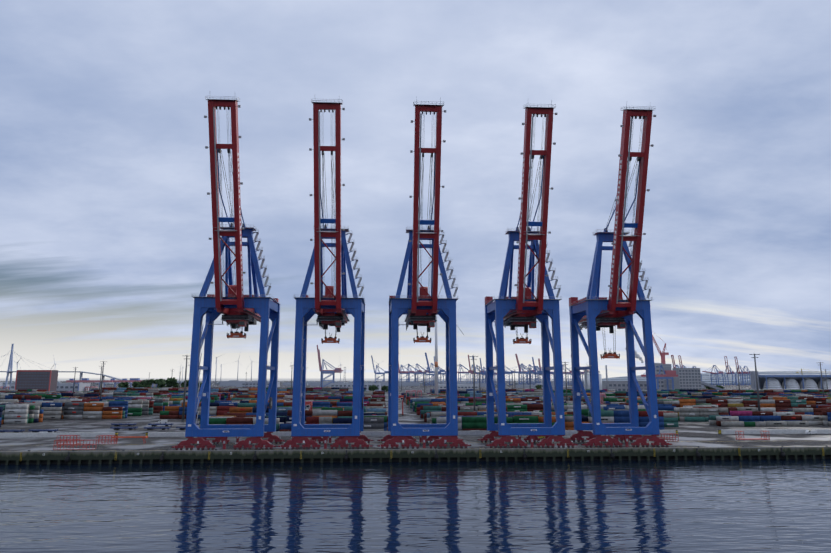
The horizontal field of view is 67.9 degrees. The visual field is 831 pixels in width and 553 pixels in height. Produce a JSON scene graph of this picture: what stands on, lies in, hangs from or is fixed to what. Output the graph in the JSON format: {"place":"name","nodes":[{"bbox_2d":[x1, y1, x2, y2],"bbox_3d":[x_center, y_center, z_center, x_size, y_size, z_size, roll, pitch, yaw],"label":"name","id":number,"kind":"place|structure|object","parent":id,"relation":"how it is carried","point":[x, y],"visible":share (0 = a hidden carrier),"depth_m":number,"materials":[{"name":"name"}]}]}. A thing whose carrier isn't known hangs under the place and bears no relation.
{"place":"outdoors","nodes":[
{"label":"outdoors","id":0,"kind":"place"},
{"bbox_2d":[15,370,58,390],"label":"building","id":1,"kind":"structure","parent":0,"point":[38,379],"depth_m":898.91,"materials":[{"name":"grey"}]},
{"bbox_2d":[0,458,830,552],"bbox_3d":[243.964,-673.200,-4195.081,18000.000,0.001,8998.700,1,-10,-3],"label":"harbour water","id":2,"kind":"structure","parent":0,"point":[688,506],"depth_m":150.37,"materials":[{"name":"blue liquid"}]},
{"bbox_2d":[0,381,830,451],"bbox_3d":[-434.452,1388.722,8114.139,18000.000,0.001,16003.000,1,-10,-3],"label":"ground","id":3,"kind":"structure","parent":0,"point":[688,432],"depth_m":284.58,"materials":[{"name":"grey concrete"}]},
{"bbox_2d":[10,383,90,390],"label":"warehouse","id":4,"kind":"structure","parent":3,"relation":"on","point":[65,386],"depth_m":1092.42,"materials":[{"name":"grey metal"}]},
{"bbox_2d":[0,344,121,386],"bbox_3d":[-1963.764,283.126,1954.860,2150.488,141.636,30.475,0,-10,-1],"label":"bridge","id":5,"kind":"structure","parent":3,"relation":"on","point":[10,366],"depth_m":1969.77,"materials":[{"name":"blue"}]},
{"bbox_2d":[56,435,79,443],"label":"lashing cage","id":6,"kind":"object","parent":3,"relation":"on","point":[68,439],"visible":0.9,"depth_m":257.30,"materials":[{"name":"red metal"}]},
{"bbox_2d":[53,440,96,449],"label":"lashing cage","id":7,"kind":"object","parent":3,"relation":"on","point":[76,448],"visible":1,"depth_m":235.64,"materials":[{"name":"red metal"}]},
{"bbox_2d":[66,378,112,390],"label":"rail gantry","id":8,"kind":"object","parent":3,"relation":"on","point":[82,380],"visible":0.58,"depth_m":1060.27,"materials":[{"name":"blue"}]},
{"bbox_2d":[0,423,198,432],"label":"trailers","id":9,"kind":"object","parent":3,"relation":"on","point":[114,428],"visible":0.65,"depth_m":326.92,"materials":[{"name":"black"}]},
{"bbox_2d":[100,361,104,398],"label":"light mast","id":10,"kind":"object","parent":3,"relation":"on","point":[102,380],"visible":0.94,"depth_m":523.65,"materials":[{"name":"grey metal"}]},
{"bbox_2d":[96,435,117,443],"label":"lashing cage","id":11,"kind":"object","parent":3,"relation":"on","point":[108,439],"visible":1,"depth_m":255.80,"materials":[{"name":"red metal"}]},
{"bbox_2d":[111,378,132,386],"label":"rail gantry","id":12,"kind":"object","parent":3,"relation":"on","point":[115,381],"visible":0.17,"depth_m":1114.85,"materials":[{"name":"blue"}]},
{"bbox_2d":[118,381,128,387],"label":"tree","id":13,"kind":"object","parent":3,"relation":"on","point":[124,385],"visible":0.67,"depth_m":922.88,"materials":[{"name":"green plant"}]},
{"bbox_2d":[112,436,147,442],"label":"spreader on stand","id":14,"kind":"object","parent":3,"relation":"on","point":[116,437],"visible":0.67,"depth_m":258.53,"materials":[{"name":"metal"}]},
{"bbox_2d":[132,381,138,386],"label":"tree","id":15,"kind":"object","parent":3,"relation":"on","point":[134,383],"visible":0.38,"depth_m":928.82,"materials":[{"name":"green plant"}]},
{"bbox_2d":[119,378,156,386],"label":"rail gantry","id":16,"kind":"object","parent":3,"relation":"on","point":[131,381],"visible":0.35,"depth_m":1062.21,"materials":[{"name":"blue"}]},
{"bbox_2d":[136,379,154,386],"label":"tree","id":17,"kind":"object","parent":3,"relation":"on","point":[146,383],"visible":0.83,"depth_m":919.23,"materials":[{"name":"green plant"}]},
{"bbox_2d":[157,380,165,386],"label":"tree","id":18,"kind":"object","parent":3,"relation":"on","point":[160,383],"visible":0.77,"depth_m":927.50,"materials":[{"name":"green plant"}]},
{"bbox_2d":[165,377,179,386],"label":"tree","id":19,"kind":"object","parent":3,"relation":"on","point":[170,382],"visible":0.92,"depth_m":920.73,"materials":[{"name":"green plant"}]},
{"bbox_2d":[181,355,187,421],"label":"light mast","id":20,"kind":"object","parent":3,"relation":"on","point":[183,414],"visible":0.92,"depth_m":395.13,"materials":[{"name":"grey metal"}]},
{"bbox_2d":[181,380,188,386],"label":"tree","id":21,"kind":"object","parent":3,"relation":"on","point":[187,383],"visible":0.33,"depth_m":934.25,"materials":[{"name":"green plant"}]},
{"bbox_2d":[171,96,285,449],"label":"container crane","id":22,"kind":"object","parent":3,"relation":"on","point":[236,307],"visible":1,"depth_m":240.22,"materials":[{"name":"metal"}]},
{"bbox_2d":[242,382,279,386],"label":"hall","id":23,"kind":"structure","parent":3,"relation":"on","point":[249,384],"depth_m":1399.95,"materials":[{"name":"grey metal"}]},
{"bbox_2d":[0,386,605,403],"bbox_3d":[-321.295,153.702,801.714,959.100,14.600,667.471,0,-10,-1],"label":"straddle carriers","id":24,"kind":"object","parent":3,"relation":"on","point":[602,394],"visible":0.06,"depth_m":698.37,"materials":[{"name":"red metal"}]},
{"bbox_2d":[305,402,312,409],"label":"straddle carrier","id":25,"kind":"object","parent":3,"relation":"on","point":[309,405],"visible":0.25,"depth_m":327.81,"materials":[{"name":"paint"}]},
{"bbox_2d":[277,99,373,449],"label":"container crane","id":26,"kind":"object","parent":3,"relation":"on","point":[332,306],"visible":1,"depth_m":240.21,"materials":[{"name":"metal"}]},
{"bbox_2d":[317,345,342,386],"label":"crane","id":27,"kind":"object","parent":3,"relation":"on","point":[333,371],"visible":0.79,"depth_m":1719.08,"materials":[{"name":"blue"}]},
{"bbox_2d":[319,350,341,386],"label":"crane","id":28,"kind":"object","parent":3,"relation":"on","point":[326,372],"visible":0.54,"depth_m":1865.62,"materials":[{"name":"blue metal"}]},
{"bbox_2d":[331,383,379,390],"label":"hall","id":29,"kind":"structure","parent":3,"relation":"on","point":[366,385],"depth_m":1503.45,"materials":[{"name":"grey metal"}]},
{"bbox_2d":[368,384,377,390],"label":"tree","id":30,"kind":"object","parent":3,"relation":"on","point":[373,387],"visible":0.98,"depth_m":1120.86,"materials":[{"name":"green plant"}]},
{"bbox_2d":[371,355,387,381],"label":"crane","id":31,"kind":"object","parent":3,"relation":"on","point":[383,375],"visible":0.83,"depth_m":2761.80,"materials":[{"name":"blue"}]},
{"bbox_2d":[381,385,387,394],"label":"tree","id":32,"kind":"object","parent":3,"relation":"on","point":[384,388],"visible":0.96,"depth_m":1127.94,"materials":[{"name":"green plant"}]},
{"bbox_2d":[398,395,403,415],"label":"straddle carrier","id":33,"kind":"object","parent":3,"relation":"on","point":[401,396],"visible":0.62,"depth_m":461.81,"materials":[{"name":"paint"}]},
{"bbox_2d":[398,364,414,381],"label":"crane","id":34,"kind":"object","parent":3,"relation":"on","point":[407,373],"visible":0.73,"depth_m":2758.43,"materials":[{"name":"blue metal"}]},
{"bbox_2d":[402,364,421,381],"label":"crane","id":35,"kind":"object","parent":3,"relation":"on","point":[412,375],"visible":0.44,"depth_m":2780.78,"materials":[{"name":"blue"}]},
{"bbox_2d":[398,363,428,385],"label":"crane","id":36,"kind":"object","parent":3,"relation":"on","point":[419,372],"visible":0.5,"depth_m":2794.63,"materials":[{"name":"blue"}]},
{"bbox_2d":[0,387,830,431],"bbox_3d":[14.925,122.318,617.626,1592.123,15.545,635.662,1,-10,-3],"label":"container stacks","id":37,"kind":"object","parent":3,"relation":"on","point":[717,407],"visible":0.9,"depth_m":427.95,"materials":[{"name":"paint"}]},
{"bbox_2d":[0,441,830,464],"bbox_3d":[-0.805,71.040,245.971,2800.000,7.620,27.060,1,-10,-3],"label":"quay","id":38,"kind":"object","parent":3,"relation":"on","point":[28,457],"visible":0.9,"depth_m":234.74,"materials":[{"name":"concrete"}]},
{"bbox_2d":[0,429,830,437],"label":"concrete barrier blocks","id":39,"kind":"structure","parent":3,"relation":"on","point":[377,433],"depth_m":293.01,"materials":[{"name":"grey concrete"}]},
{"bbox_2d":[377,97,471,448],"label":"container crane","id":40,"kind":"object","parent":3,"relation":"on","point":[422,308],"visible":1,"depth_m":241.97,"materials":[{"name":"metal"}]},
{"bbox_2d":[410,367,439,385],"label":"crane","id":41,"kind":"object","parent":3,"relation":"on","point":[429,374],"visible":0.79,"depth_m":2758.96,"materials":[{"name":"blue"}]},
{"bbox_2d":[425,353,445,385],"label":"crane","id":42,"kind":"object","parent":3,"relation":"on","point":[440,371],"visible":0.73,"depth_m":2790.62,"materials":[{"name":"blue metal"}]},
{"bbox_2d":[434,356,445,381],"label":"crane","id":43,"kind":"object","parent":3,"relation":"on","point":[443,374],"visible":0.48,"depth_m":2832.26,"materials":[{"name":"blue"}]},
{"bbox_2d":[435,259,463,393],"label":"wind turbine","id":44,"kind":"object","parent":3,"relation":"on","point":[436,364],"visible":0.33,"depth_m":783.93,"materials":[{"name":"white metal"}]},
{"bbox_2d":[438,384,477,388],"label":"hall","id":45,"kind":"structure","parent":3,"relation":"on","point":[459,386],"depth_m":1312.62,"materials":[{"name":"grey metal"}]},
{"bbox_2d":[457,364,472,381],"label":"crane","id":46,"kind":"object","parent":3,"relation":"on","point":[460,372],"visible":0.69,"depth_m":2894.06,"materials":[{"name":"blue"}]},
{"bbox_2d":[469,356,477,410],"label":"light mast","id":47,"kind":"object","parent":3,"relation":"on","point":[473,359],"visible":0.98,"depth_m":406.43,"materials":[{"name":"grey metal"}]},
{"bbox_2d":[468,355,483,382],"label":"crane","id":48,"kind":"object","parent":3,"relation":"on","point":[470,367],"visible":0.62,"depth_m":2970.41,"materials":[{"name":"blue metal"}]},
{"bbox_2d":[472,355,485,382],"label":"crane","id":49,"kind":"object","parent":3,"relation":"on","point":[477,378],"visible":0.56,"depth_m":2915.48,"materials":[{"name":"blue metal"}]},
{"bbox_2d":[477,366,481,392],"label":"light mast","id":50,"kind":"object","parent":3,"relation":"on","point":[479,379],"visible":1,"depth_m":710.06,"materials":[{"name":"grey metal"}]},
{"bbox_2d":[480,358,494,382],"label":"crane","id":51,"kind":"object","parent":3,"relation":"on","point":[482,371],"visible":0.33,"depth_m":2891.58,"materials":[{"name":"blue metal"}]},
{"bbox_2d":[505,367,516,385],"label":"crane","id":52,"kind":"object","parent":3,"relation":"on","point":[508,373],"visible":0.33,"depth_m":2973.96,"materials":[{"name":"blue"}]},
{"bbox_2d":[507,365,533,384],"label":"crane","id":53,"kind":"object","parent":3,"relation":"on","point":[525,373],"visible":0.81,"depth_m":3016.32,"materials":[{"name":"blue metal"}]},
{"bbox_2d":[515,354,534,384],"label":"crane","id":54,"kind":"object","parent":3,"relation":"on","point":[522,364],"visible":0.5,"depth_m":3147.45,"materials":[{"name":"blue metal"}]},
{"bbox_2d":[477,100,578,447],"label":"container crane","id":55,"kind":"object","parent":3,"relation":"on","point":[524,308],"visible":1,"depth_m":245.81,"materials":[{"name":"metal"}]},
{"bbox_2d":[516,364,541,383],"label":"crane","id":56,"kind":"object","parent":3,"relation":"on","point":[537,372],"visible":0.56,"depth_m":3093.02,"materials":[{"name":"blue metal"}]},
{"bbox_2d":[526,366,542,384],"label":"crane","id":57,"kind":"object","parent":3,"relation":"on","point":[536,376],"visible":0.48,"depth_m":3110.32,"materials":[{"name":"blue"}]},
{"bbox_2d":[532,357,542,382],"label":"crane","id":58,"kind":"object","parent":3,"relation":"on","point":[537,368],"visible":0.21,"depth_m":3130.39,"materials":[{"name":"blue"}]},
{"bbox_2d":[562,362,568,400],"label":"light mast","id":59,"kind":"object","parent":3,"relation":"on","point":[566,380],"visible":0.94,"depth_m":545.13,"materials":[{"name":"grey metal"}]},
{"bbox_2d":[562,364,571,384],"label":"crane","id":60,"kind":"object","parent":3,"relation":"on","point":[570,372],"visible":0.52,"depth_m":3182.85,"materials":[{"name":"blue"}]},
{"bbox_2d":[584,365,607,389],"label":"white silos","id":61,"kind":"object","parent":3,"relation":"on","point":[587,380],"visible":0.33,"depth_m":905.77,"materials":[{"name":"silver metal"}]},
{"bbox_2d":[568,106,672,447],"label":"container crane","id":62,"kind":"object","parent":3,"relation":"on","point":[592,312],"visible":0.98,"depth_m":248.00,"materials":[{"name":"metal"}]},
{"bbox_2d":[602,381,646,390],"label":"plant hall","id":63,"kind":"structure","parent":3,"relation":"on","point":[620,385],"depth_m":924.54,"materials":[{"name":"grey metal"}]},
{"bbox_2d":[652,335,671,389],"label":"crane","id":64,"kind":"object","parent":3,"relation":"on","point":[665,365],"visible":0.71,"depth_m":1013.97,"materials":[{"name":"red"}]},
{"bbox_2d":[659,433,678,440],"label":"lashing cage","id":65,"kind":"object","parent":3,"relation":"on","point":[669,435],"visible":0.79,"depth_m":268.49,"materials":[{"name":"red metal"}]},
{"bbox_2d":[671,355,680,367],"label":"crane","id":66,"kind":"object","parent":3,"relation":"on","point":[676,366],"visible":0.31,"depth_m":2546.62,"materials":[{"name":"red"}]},
{"bbox_2d":[641,365,720,389],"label":"ship unloader gantry","id":67,"kind":"object","parent":3,"relation":"on","point":[669,374],"visible":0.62,"depth_m":900.42,"materials":[{"name":"red"}]},
{"bbox_2d":[678,355,684,367],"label":"crane","id":68,"kind":"object","parent":3,"relation":"on","point":[680,362],"visible":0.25,"depth_m":2595.88,"materials":[{"name":"red"}]},
{"bbox_2d":[672,368,701,389],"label":"building","id":69,"kind":"structure","parent":3,"relation":"on","point":[688,378],"depth_m":953.08,"materials":[{"name":"grey concrete"}]},
{"bbox_2d":[702,365,723,385],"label":"crane","id":70,"kind":"object","parent":3,"relation":"on","point":[718,372],"visible":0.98,"depth_m":2750.49,"materials":[{"name":"blue"}]},
{"bbox_2d":[724,356,735,385],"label":"crane","id":71,"kind":"object","parent":3,"relation":"on","point":[732,373],"visible":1,"depth_m":2951.76,"materials":[{"name":"blue"}]},
{"bbox_2d":[734,357,748,385],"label":"crane","id":72,"kind":"object","parent":3,"relation":"on","point":[742,373],"visible":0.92,"depth_m":3002.31,"materials":[{"name":"blue"}]},
{"bbox_2d":[738,366,750,384],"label":"crane","id":73,"kind":"object","parent":3,"relation":"on","point":[746,374],"visible":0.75,"depth_m":3056.77,"materials":[{"name":"blue"}]},
{"bbox_2d":[735,431,769,439],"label":"red spreader stand","id":74,"kind":"object","parent":3,"relation":"on","point":[761,438],"visible":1,"depth_m":271.81,"materials":[{"name":"red metal"}]},
{"bbox_2d":[749,354,760,410],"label":"light mast","id":75,"kind":"object","parent":3,"relation":"on","point":[758,398],"visible":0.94,"depth_m":373.06,"materials":[{"name":"grey metal"}]},
{"bbox_2d":[750,371,830,388],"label":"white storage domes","id":76,"kind":"structure","parent":3,"relation":"on","point":[789,381],"depth_m":1238.22,"materials":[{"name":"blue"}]},
{"bbox_2d":[805,430,817,434],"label":"service van","id":77,"kind":"object","parent":3,"relation":"on","point":[809,432],"visible":1,"depth_m":298.68,"materials":[{"name":"paint"}]},
{"bbox_2d":[820,362,824,396],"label":"light mast","id":78,"kind":"object","parent":3,"relation":"on","point":[822,380],"visible":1,"depth_m":557.46,"materials":[{"name":"grey metal"}]},
{"bbox_2d":[0,371,830,388],"bbox_3d":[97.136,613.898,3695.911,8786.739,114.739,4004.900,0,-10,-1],"label":"treeline hills","id":79,"kind":"structure","parent":0,"point":[706,377],"depth_m":3754.90,"materials":[{"name":"grey"}]},
{"bbox_2d":[0,0,830,380],"label":"sky","id":80,"kind":"structure","parent":0,"point":[106,228],"materials":[{"name":"blue"}]},
{"bbox_2d":[625,348,643,362],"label":"cloud","id":81,"kind":"structure","parent":0,"point":[637,356],"depth_m":1045.63,"materials":[{"name":"white"}]},
{"bbox_2d":[654,363,663,388],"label":"plant tower","id":82,"kind":"structure","parent":0,"point":[661,381],"depth_m":980.53,"materials":[{"name":"grey"}]}
]}

